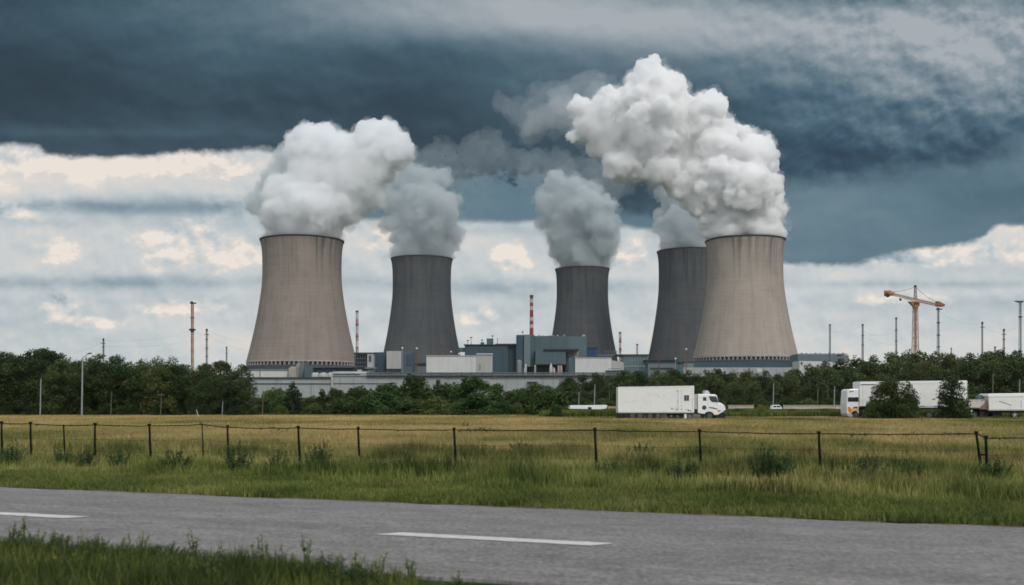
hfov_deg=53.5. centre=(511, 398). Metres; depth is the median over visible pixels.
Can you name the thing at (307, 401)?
tree
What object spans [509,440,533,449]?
weed clump
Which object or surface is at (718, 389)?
broadleaf tree
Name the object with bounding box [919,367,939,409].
broadleaf tree
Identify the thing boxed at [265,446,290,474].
weed clump
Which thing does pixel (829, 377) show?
broadleaf tree
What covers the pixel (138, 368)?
broadleaf tree
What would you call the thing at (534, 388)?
tree
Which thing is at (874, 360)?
broadleaf tree
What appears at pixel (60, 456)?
weed clump
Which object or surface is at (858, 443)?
weed clump
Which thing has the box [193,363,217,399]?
broadleaf tree
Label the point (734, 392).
broadleaf tree
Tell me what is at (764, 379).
broadleaf tree
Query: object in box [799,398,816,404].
wood edge bush
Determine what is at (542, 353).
turbine hall
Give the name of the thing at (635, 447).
weed clump
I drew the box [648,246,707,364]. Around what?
cooling tower
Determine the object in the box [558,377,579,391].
broadleaf tree
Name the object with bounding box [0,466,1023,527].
verge grass
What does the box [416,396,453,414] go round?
shrub
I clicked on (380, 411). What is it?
shrub
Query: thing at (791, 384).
broadleaf tree
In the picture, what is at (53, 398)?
broadleaf tree
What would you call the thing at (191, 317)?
lattice mast
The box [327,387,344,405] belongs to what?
tree
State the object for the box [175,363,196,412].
broadleaf tree
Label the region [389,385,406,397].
tree
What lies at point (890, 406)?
bush
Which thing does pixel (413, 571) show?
verge weed
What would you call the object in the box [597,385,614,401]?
broadleaf tree
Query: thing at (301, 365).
grey block
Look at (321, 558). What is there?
verge weed
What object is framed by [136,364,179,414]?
broadleaf tree
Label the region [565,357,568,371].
loading door
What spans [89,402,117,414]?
wood edge bush
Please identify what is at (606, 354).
roof gantry
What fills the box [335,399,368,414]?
shrub
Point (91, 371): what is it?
broadleaf tree
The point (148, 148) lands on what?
sky
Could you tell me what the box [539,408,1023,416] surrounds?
bank grass
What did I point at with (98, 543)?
verge weed
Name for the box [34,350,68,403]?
broadleaf tree
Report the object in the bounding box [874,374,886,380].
broadleaf tree
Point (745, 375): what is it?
broadleaf tree
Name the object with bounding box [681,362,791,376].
service building
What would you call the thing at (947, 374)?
broadleaf tree
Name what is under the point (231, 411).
wood edge bush
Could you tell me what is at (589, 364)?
annex block
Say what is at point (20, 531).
roadside weed
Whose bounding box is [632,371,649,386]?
broadleaf tree
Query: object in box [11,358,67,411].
broadleaf tree
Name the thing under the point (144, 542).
roadside weed
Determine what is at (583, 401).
wood edge bush
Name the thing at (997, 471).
weed clump
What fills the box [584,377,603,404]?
broadleaf tree
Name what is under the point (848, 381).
broadleaf tree
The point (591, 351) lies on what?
blue box building
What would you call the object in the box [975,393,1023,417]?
white trailer
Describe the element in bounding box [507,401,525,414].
shrub
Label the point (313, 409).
shrub
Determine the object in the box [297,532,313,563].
roadside weed
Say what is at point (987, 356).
broadleaf tree
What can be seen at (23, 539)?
verge weed
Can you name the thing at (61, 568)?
roadside grass
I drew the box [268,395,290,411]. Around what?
tree
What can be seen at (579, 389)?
broadleaf tree
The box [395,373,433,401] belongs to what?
tree
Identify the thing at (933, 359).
broadleaf tree
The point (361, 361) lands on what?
steel frame building
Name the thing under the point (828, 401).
wood edge bush
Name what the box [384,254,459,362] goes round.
cooling tower
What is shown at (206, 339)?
lattice mast
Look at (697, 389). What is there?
broadleaf tree
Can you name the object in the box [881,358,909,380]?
broadleaf tree
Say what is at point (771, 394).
broadleaf tree
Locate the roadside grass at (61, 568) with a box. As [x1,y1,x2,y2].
[0,532,622,584]
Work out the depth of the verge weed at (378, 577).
13.19 m
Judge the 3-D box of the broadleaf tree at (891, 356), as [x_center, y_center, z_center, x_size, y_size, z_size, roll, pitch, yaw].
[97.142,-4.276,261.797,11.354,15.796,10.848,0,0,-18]
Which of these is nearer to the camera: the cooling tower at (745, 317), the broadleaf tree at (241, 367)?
the broadleaf tree at (241, 367)
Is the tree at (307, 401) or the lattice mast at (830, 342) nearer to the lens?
the tree at (307, 401)
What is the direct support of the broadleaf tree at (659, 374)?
on the ground at (442, 582)
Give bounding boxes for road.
[0,487,1023,584]
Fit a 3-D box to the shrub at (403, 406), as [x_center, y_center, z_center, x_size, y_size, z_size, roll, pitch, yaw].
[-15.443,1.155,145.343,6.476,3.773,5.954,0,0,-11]
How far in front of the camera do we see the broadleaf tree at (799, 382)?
243.64 m
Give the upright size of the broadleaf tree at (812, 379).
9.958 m
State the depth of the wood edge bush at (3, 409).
143.71 m
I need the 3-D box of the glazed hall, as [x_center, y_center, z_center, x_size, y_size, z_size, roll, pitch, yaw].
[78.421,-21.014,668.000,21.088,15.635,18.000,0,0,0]
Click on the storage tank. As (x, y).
(323, 374)
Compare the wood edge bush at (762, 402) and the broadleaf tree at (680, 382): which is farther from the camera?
the broadleaf tree at (680, 382)
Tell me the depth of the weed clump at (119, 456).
33.39 m
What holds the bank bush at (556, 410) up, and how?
on the ground at (442, 582)
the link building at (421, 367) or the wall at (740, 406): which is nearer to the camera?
the wall at (740, 406)
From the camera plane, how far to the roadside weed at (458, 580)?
13.47 m
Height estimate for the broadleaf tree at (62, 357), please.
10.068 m
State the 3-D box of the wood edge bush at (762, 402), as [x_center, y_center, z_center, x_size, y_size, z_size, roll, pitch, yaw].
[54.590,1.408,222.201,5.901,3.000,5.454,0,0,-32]
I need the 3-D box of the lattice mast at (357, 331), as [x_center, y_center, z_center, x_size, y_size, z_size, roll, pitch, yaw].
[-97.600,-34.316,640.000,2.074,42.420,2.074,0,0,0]
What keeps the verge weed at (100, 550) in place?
on the ground at (442, 582)
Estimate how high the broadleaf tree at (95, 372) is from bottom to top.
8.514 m
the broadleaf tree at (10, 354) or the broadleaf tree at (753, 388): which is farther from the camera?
the broadleaf tree at (753, 388)
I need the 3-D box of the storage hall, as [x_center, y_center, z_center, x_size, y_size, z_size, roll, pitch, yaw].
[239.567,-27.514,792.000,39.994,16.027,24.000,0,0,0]
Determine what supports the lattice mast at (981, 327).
on the ground at (442, 582)
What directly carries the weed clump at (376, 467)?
on the ground at (442, 582)
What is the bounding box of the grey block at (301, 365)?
[296,362,308,376]
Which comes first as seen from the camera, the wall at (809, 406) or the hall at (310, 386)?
the wall at (809, 406)
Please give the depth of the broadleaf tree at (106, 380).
144.75 m
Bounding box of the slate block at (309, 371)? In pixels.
[304,366,357,376]
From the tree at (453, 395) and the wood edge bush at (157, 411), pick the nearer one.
the wood edge bush at (157, 411)
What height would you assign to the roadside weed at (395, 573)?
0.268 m
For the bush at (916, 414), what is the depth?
118.34 m
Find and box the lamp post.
[81,353,91,414]
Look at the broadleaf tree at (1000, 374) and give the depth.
237.14 m
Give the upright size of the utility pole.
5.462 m
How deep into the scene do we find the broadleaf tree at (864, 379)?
237.92 m
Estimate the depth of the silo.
638.77 m
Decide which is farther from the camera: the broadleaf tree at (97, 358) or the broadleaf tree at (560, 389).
the broadleaf tree at (560, 389)
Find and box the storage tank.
[319,372,327,376]
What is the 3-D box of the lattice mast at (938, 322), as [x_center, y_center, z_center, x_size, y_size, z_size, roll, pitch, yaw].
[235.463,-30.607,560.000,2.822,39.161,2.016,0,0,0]
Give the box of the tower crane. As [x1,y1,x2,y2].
[884,285,944,355]
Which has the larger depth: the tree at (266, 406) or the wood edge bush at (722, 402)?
the wood edge bush at (722, 402)
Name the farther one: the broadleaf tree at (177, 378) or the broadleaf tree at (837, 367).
the broadleaf tree at (837, 367)
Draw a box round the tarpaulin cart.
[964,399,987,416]
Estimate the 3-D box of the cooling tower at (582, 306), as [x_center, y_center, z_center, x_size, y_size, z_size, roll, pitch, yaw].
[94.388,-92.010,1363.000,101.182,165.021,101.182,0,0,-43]
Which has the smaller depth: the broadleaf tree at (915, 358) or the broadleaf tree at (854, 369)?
the broadleaf tree at (854, 369)
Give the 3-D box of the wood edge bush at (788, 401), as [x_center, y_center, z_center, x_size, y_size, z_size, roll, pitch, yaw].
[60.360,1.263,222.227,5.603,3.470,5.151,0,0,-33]
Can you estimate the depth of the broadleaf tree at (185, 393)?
147.81 m
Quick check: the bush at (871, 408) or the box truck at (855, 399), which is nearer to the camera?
the bush at (871, 408)
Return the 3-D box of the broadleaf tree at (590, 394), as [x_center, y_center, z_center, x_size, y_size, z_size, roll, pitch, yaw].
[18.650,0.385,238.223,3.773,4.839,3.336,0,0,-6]
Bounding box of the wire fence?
[0,421,1023,470]
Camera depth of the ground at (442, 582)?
20.84 m
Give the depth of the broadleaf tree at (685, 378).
261.20 m
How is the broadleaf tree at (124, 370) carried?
on the ground at (442, 582)
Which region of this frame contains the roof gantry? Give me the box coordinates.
[597,351,613,355]
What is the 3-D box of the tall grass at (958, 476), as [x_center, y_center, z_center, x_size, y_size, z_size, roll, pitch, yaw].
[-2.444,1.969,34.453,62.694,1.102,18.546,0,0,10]
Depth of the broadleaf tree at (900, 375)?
236.45 m
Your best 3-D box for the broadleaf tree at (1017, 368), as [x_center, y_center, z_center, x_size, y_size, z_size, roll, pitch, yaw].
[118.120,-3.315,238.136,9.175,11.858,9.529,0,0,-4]
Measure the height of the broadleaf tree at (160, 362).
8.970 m
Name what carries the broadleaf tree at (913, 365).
on the ground at (442, 582)
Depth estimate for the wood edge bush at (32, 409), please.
142.17 m
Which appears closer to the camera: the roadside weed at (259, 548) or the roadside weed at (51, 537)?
the roadside weed at (259, 548)
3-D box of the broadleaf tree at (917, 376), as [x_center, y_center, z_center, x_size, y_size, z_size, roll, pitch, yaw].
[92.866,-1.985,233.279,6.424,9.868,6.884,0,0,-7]
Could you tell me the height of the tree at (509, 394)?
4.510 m
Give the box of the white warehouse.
[792,361,848,377]
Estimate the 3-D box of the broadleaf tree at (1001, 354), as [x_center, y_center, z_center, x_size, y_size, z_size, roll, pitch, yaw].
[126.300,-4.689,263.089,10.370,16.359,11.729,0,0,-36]
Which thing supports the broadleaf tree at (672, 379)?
on the ground at (442, 582)
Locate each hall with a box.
[240,377,330,397]
[331,371,628,397]
[458,335,586,371]
[614,354,648,374]
[789,353,848,366]
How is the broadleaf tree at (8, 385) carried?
on the ground at (442, 582)
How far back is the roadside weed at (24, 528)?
16.75 m
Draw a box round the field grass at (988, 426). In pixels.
[0,414,1023,455]
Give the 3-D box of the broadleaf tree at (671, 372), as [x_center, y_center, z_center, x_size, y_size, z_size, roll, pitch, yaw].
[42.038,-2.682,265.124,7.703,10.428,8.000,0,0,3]
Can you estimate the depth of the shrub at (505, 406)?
145.37 m
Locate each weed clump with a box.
[0,440,31,465]
[53,446,77,466]
[73,445,99,467]
[103,441,132,466]
[157,446,196,469]
[222,439,254,474]
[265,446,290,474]
[305,438,333,471]
[359,461,393,477]
[391,453,416,464]
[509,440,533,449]
[592,458,600,474]
[598,454,628,475]
[625,443,657,452]
[664,456,699,479]
[707,446,727,455]
[747,438,777,480]
[760,458,794,475]
[765,447,796,478]
[828,455,835,475]
[839,452,889,481]
[841,437,872,446]
[891,459,929,483]
[975,455,1015,480]
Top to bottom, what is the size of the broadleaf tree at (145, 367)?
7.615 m
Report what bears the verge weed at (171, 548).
on the ground at (442, 582)
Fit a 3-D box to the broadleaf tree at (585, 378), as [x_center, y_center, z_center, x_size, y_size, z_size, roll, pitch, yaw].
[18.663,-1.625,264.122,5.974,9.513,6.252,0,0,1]
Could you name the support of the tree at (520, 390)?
on the ground at (442, 582)
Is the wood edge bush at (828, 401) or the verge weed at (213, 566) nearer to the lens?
the verge weed at (213, 566)
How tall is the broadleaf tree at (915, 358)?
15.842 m
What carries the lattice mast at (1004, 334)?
on the ground at (442, 582)
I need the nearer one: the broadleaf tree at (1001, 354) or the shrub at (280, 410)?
the shrub at (280, 410)
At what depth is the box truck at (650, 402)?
119.00 m
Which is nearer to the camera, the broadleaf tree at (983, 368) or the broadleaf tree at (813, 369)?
the broadleaf tree at (983, 368)
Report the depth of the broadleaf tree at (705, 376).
263.36 m
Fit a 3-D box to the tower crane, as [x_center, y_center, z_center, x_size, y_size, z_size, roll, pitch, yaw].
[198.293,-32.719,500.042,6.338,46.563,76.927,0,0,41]
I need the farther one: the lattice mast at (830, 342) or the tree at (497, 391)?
the lattice mast at (830, 342)
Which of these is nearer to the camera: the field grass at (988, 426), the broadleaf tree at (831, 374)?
the field grass at (988, 426)
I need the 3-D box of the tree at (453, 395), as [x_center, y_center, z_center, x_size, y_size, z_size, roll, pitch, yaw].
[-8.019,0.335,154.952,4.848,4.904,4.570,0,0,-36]
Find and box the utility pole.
[40,377,40,414]
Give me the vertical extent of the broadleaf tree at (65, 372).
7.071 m
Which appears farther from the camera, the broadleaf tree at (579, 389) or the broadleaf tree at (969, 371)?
the broadleaf tree at (579, 389)
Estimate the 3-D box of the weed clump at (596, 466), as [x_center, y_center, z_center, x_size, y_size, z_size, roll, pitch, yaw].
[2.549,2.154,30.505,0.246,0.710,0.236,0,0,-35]
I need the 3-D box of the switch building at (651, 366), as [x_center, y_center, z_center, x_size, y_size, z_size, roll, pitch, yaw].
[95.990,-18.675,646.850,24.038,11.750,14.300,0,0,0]
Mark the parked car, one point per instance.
(776, 406)
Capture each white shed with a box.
[240,369,288,376]
[426,353,492,371]
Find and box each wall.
[728,405,753,408]
[783,405,840,408]
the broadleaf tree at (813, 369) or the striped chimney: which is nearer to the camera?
the broadleaf tree at (813, 369)
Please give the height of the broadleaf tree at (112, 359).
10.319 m
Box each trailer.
[570,405,606,409]
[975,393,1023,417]
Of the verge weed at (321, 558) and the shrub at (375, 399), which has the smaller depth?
the verge weed at (321, 558)
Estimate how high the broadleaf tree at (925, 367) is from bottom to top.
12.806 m
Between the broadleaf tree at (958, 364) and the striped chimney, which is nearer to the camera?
the broadleaf tree at (958, 364)
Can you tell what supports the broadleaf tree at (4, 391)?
on the ground at (442, 582)
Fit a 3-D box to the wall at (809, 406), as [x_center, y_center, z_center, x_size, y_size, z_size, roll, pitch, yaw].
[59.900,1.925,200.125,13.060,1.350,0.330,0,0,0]
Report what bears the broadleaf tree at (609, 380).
on the ground at (442, 582)
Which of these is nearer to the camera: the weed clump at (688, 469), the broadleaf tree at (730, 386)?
the weed clump at (688, 469)
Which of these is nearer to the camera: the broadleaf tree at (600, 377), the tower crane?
the broadleaf tree at (600, 377)
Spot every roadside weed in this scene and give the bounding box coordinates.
[6,520,22,541]
[11,517,27,536]
[46,530,65,548]
[137,529,152,548]
[185,528,199,555]
[215,541,232,556]
[251,531,271,561]
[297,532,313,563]
[348,548,366,573]
[371,550,389,576]
[385,565,405,581]
[401,555,416,582]
[450,570,463,584]
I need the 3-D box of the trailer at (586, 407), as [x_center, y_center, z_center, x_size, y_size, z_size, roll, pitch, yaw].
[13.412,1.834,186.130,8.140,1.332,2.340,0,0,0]
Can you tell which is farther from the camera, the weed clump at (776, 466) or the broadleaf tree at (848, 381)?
the broadleaf tree at (848, 381)
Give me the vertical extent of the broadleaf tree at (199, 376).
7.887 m
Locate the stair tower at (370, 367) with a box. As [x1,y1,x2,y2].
[365,354,377,371]
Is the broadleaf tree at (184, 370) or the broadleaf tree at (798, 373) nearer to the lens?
the broadleaf tree at (184, 370)
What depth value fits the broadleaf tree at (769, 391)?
237.88 m
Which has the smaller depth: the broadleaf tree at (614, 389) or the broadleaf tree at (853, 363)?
the broadleaf tree at (614, 389)
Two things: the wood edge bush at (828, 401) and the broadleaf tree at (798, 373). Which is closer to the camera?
the wood edge bush at (828, 401)
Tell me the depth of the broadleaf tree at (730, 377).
258.63 m
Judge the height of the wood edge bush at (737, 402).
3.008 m
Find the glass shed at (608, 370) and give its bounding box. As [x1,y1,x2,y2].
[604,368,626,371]
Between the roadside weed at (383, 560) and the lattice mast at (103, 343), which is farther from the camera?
the lattice mast at (103, 343)
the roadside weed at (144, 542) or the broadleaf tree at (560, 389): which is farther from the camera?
the broadleaf tree at (560, 389)
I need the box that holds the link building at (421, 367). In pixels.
[415,363,425,371]
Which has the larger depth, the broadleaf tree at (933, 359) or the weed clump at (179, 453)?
the broadleaf tree at (933, 359)
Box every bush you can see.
[0,405,14,414]
[21,402,46,414]
[42,404,65,415]
[77,406,93,414]
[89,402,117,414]
[119,402,140,414]
[147,404,169,414]
[170,409,180,414]
[201,408,213,414]
[223,407,240,414]
[546,403,565,416]
[569,397,593,404]
[593,397,613,408]
[718,398,727,408]
[729,398,746,404]
[752,398,771,408]
[778,397,796,408]
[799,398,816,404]
[818,397,839,404]
[861,399,880,418]
[867,375,920,418]
[897,395,922,418]
[934,374,975,418]
[967,394,976,398]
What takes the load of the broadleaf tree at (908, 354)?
on the ground at (442, 582)
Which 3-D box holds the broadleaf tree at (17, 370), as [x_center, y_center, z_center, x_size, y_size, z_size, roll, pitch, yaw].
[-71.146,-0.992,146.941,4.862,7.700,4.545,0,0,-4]
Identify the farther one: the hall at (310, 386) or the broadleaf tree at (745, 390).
the hall at (310, 386)
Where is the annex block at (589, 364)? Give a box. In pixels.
[568,357,623,371]
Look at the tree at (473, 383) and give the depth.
148.03 m
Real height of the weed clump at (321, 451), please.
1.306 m
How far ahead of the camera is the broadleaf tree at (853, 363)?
262.19 m
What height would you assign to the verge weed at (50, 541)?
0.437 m
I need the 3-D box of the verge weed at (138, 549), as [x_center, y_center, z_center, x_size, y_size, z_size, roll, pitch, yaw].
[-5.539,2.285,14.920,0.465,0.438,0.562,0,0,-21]
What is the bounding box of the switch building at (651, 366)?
[643,360,682,377]
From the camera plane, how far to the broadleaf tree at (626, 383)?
236.96 m
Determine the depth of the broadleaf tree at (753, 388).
233.39 m
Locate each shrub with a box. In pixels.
[271,405,290,414]
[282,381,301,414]
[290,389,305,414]
[299,402,326,414]
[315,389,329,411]
[324,397,348,414]
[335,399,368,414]
[356,389,396,414]
[371,404,389,414]
[382,394,423,414]
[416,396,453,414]
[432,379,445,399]
[449,402,465,414]
[450,392,501,414]
[495,400,515,414]
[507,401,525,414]
[523,386,573,414]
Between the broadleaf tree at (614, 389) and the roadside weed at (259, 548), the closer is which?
the roadside weed at (259, 548)
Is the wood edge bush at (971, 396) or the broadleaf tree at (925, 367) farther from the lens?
the broadleaf tree at (925, 367)
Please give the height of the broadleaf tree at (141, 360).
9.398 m
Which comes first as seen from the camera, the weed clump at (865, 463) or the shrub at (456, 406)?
the weed clump at (865, 463)
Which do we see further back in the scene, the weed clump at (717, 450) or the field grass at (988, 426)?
the field grass at (988, 426)
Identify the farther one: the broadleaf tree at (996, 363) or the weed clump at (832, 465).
the broadleaf tree at (996, 363)
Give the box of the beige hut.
[289,367,298,376]
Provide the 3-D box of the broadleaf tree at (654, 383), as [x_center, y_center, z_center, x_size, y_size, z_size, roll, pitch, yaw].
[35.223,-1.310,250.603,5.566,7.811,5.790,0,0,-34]
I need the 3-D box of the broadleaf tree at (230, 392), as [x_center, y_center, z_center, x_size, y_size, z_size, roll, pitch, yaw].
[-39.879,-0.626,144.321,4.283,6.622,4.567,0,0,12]
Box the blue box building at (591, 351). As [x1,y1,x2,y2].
[587,347,596,356]
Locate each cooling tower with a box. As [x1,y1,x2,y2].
[243,233,359,374]
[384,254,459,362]
[552,265,617,360]
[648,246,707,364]
[690,233,797,362]
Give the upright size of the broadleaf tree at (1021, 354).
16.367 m
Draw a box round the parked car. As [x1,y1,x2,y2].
[770,405,781,409]
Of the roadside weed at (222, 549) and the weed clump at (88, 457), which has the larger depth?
the weed clump at (88, 457)
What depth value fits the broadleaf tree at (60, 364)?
151.65 m
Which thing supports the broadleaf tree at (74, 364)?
on the ground at (442, 582)
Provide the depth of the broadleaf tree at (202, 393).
144.60 m
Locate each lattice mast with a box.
[101,338,105,361]
[189,301,196,375]
[204,329,208,362]
[355,311,358,374]
[619,332,621,361]
[829,324,830,361]
[861,324,863,364]
[895,317,897,352]
[936,308,941,364]
[980,322,984,355]
[1002,329,1005,354]
[1015,301,1023,352]
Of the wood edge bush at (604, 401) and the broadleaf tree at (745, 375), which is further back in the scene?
the broadleaf tree at (745, 375)
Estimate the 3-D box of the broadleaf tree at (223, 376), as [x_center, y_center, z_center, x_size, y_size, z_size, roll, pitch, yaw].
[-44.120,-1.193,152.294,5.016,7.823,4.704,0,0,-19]
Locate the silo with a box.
[517,360,521,371]
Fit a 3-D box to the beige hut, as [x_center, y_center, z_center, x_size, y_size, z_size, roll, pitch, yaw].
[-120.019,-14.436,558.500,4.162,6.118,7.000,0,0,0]
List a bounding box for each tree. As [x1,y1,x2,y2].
[0,357,19,413]
[0,366,17,410]
[1,349,52,413]
[2,352,16,412]
[2,365,34,414]
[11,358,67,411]
[31,347,55,366]
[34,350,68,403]
[35,366,65,413]
[41,359,79,413]
[50,352,71,364]
[54,368,79,414]
[61,363,99,414]
[62,357,95,401]
[77,356,108,412]
[86,362,108,408]
[88,353,108,364]
[91,364,139,410]
[95,362,150,414]
[103,362,122,413]
[104,354,132,365]
[125,358,151,369]
[125,360,149,414]
[129,364,153,414]
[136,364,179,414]
[142,355,164,412]
[147,359,166,406]
[152,363,193,414]
[158,356,178,371]
[164,366,193,410]
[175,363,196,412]
[176,375,197,414]
[184,367,214,414]
[188,378,219,414]
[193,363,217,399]
[205,374,226,414]
[207,360,235,409]
[207,365,232,414]
[216,371,243,414]
[228,364,256,408]
[230,369,260,414]
[256,397,272,412]
[261,387,286,410]
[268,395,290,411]
[302,395,316,409]
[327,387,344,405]
[341,385,369,402]
[373,382,396,393]
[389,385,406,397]
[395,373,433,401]
[438,382,454,400]
[447,375,496,409]
[448,385,465,405]
[487,383,506,408]
[498,388,518,406]
[512,387,527,404]
[519,383,559,405]
[519,396,531,413]
[554,386,564,392]
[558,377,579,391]
[559,382,581,404]
[570,380,585,396]
[576,374,591,399]
[581,373,606,394]
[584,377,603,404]
[585,390,598,404]
[596,375,616,402]
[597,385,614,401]
[608,381,620,405]
[613,370,636,386]
[618,379,632,386]
[624,375,640,386]
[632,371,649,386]
[645,369,670,385]
[645,379,660,386]
[665,369,682,380]
[666,375,678,385]
[670,379,686,385]
[679,370,700,387]
[686,373,708,393]
[691,382,704,393]
[693,370,709,390]
[705,368,730,404]
[705,374,725,400]
[710,379,727,402]
[724,381,736,407]
[727,370,745,399]
[729,385,746,404]
[738,368,761,404]
[744,381,759,404]
[745,382,762,403]
[754,370,772,399]
[761,384,780,402]
[763,379,783,404]
[773,374,783,404]
[776,369,804,400]
[776,371,801,404]
[779,378,799,400]
[798,372,821,402]
[799,363,821,391]
[800,381,819,400]
[808,360,833,389]
[812,365,841,403]
[818,367,844,398]
[829,368,862,398]
[832,358,851,391]
[839,355,864,376]
[839,365,862,391]
[847,372,871,388]
[856,361,890,380]
[863,355,884,373]
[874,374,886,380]
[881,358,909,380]
[883,352,906,366]
[890,370,910,380]
[900,350,942,369]
[901,349,913,359]
[902,359,922,377]
[905,369,924,380]
[914,360,941,376]
[919,351,953,370]
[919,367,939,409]
[936,357,960,376]
[937,353,966,366]
[937,370,959,380]
[949,362,984,394]
[950,352,976,367]
[954,360,977,385]
[962,359,1001,393]
[976,351,1000,374]
[981,357,1011,392]
[985,360,1018,393]
[995,349,1015,380]
[996,359,1023,392]
[1005,351,1023,392]
[1011,350,1023,391]
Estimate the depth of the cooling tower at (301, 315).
866.83 m
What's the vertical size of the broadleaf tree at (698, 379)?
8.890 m
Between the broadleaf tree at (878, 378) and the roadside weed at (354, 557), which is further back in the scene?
the broadleaf tree at (878, 378)
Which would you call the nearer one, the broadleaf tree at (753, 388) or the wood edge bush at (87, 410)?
the wood edge bush at (87, 410)
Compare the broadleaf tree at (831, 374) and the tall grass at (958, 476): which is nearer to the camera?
the tall grass at (958, 476)
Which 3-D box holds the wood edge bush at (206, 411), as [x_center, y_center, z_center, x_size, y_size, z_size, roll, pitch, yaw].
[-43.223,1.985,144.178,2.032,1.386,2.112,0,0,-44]
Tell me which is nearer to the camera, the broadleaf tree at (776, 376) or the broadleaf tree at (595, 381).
the broadleaf tree at (595, 381)
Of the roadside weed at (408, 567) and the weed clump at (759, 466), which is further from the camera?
the weed clump at (759, 466)
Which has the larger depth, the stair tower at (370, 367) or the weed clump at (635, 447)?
the stair tower at (370, 367)
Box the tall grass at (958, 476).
[0,437,1023,502]
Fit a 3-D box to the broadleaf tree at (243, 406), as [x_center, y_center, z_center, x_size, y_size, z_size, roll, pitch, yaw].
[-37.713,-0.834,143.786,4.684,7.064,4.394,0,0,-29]
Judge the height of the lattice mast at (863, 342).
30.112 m
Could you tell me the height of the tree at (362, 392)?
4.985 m
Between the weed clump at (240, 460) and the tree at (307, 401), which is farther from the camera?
the tree at (307, 401)
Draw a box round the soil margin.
[0,486,1023,526]
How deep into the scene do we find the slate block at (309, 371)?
578.00 m
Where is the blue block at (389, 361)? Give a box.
[374,351,414,371]
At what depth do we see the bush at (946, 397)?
118.66 m
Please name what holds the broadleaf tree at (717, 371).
on the ground at (442, 582)
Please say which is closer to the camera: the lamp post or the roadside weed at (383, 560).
the roadside weed at (383, 560)
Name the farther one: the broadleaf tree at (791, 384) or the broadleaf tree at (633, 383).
the broadleaf tree at (633, 383)
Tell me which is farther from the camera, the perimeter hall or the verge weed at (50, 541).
the perimeter hall
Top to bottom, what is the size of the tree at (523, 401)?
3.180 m
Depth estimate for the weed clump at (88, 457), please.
33.91 m
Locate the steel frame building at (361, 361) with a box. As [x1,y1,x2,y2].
[354,352,374,374]
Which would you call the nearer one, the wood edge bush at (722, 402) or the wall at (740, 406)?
the wall at (740, 406)
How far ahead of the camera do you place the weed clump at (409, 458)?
31.93 m
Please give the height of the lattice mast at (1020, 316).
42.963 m
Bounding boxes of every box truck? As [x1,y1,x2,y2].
[616,386,725,418]
[840,380,967,416]
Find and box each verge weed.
[10,528,48,550]
[10,532,35,549]
[43,531,69,551]
[80,534,108,557]
[83,541,119,560]
[118,540,150,561]
[142,541,192,560]
[177,551,231,562]
[193,551,242,575]
[204,555,220,579]
[296,549,347,578]
[329,564,382,584]
[371,560,382,584]
[407,557,416,582]
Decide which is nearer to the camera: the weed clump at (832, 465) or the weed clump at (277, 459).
the weed clump at (832, 465)
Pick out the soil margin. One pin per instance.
(557, 508)
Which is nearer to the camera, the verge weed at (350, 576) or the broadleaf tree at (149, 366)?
the verge weed at (350, 576)
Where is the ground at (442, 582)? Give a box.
[8,377,1023,584]
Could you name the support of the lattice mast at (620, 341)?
on the ground at (442, 582)
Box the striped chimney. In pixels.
[530,295,533,334]
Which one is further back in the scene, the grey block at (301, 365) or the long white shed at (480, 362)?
the grey block at (301, 365)
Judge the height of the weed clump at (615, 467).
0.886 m
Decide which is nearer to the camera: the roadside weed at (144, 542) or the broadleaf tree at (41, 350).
the roadside weed at (144, 542)
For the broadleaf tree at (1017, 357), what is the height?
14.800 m
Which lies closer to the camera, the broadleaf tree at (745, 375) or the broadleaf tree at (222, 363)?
the broadleaf tree at (222, 363)
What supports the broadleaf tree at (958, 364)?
on the ground at (442, 582)
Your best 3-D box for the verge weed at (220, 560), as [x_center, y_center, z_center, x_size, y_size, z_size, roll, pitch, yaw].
[-4.043,2.298,13.967,0.763,0.429,0.802,0,0,-37]
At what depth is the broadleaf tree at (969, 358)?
261.86 m
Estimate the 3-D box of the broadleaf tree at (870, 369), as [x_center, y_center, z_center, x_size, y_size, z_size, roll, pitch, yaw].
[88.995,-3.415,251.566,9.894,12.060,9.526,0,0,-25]
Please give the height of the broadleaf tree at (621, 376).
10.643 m
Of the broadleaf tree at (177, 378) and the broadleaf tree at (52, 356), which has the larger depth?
the broadleaf tree at (52, 356)
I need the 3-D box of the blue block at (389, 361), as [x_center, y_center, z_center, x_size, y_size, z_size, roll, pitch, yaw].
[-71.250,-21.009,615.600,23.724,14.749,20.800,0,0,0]
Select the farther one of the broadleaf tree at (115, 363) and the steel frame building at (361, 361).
the steel frame building at (361, 361)
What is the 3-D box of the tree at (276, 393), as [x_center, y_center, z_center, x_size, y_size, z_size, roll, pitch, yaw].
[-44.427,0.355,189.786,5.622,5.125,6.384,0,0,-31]
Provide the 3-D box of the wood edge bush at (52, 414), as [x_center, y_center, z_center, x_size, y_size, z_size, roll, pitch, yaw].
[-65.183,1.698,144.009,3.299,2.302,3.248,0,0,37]
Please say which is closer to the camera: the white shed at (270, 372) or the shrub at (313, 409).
the shrub at (313, 409)
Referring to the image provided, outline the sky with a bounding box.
[0,0,1023,375]
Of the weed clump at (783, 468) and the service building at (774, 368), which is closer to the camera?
the weed clump at (783, 468)
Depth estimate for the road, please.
17.44 m
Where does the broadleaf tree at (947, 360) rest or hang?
on the ground at (442, 582)

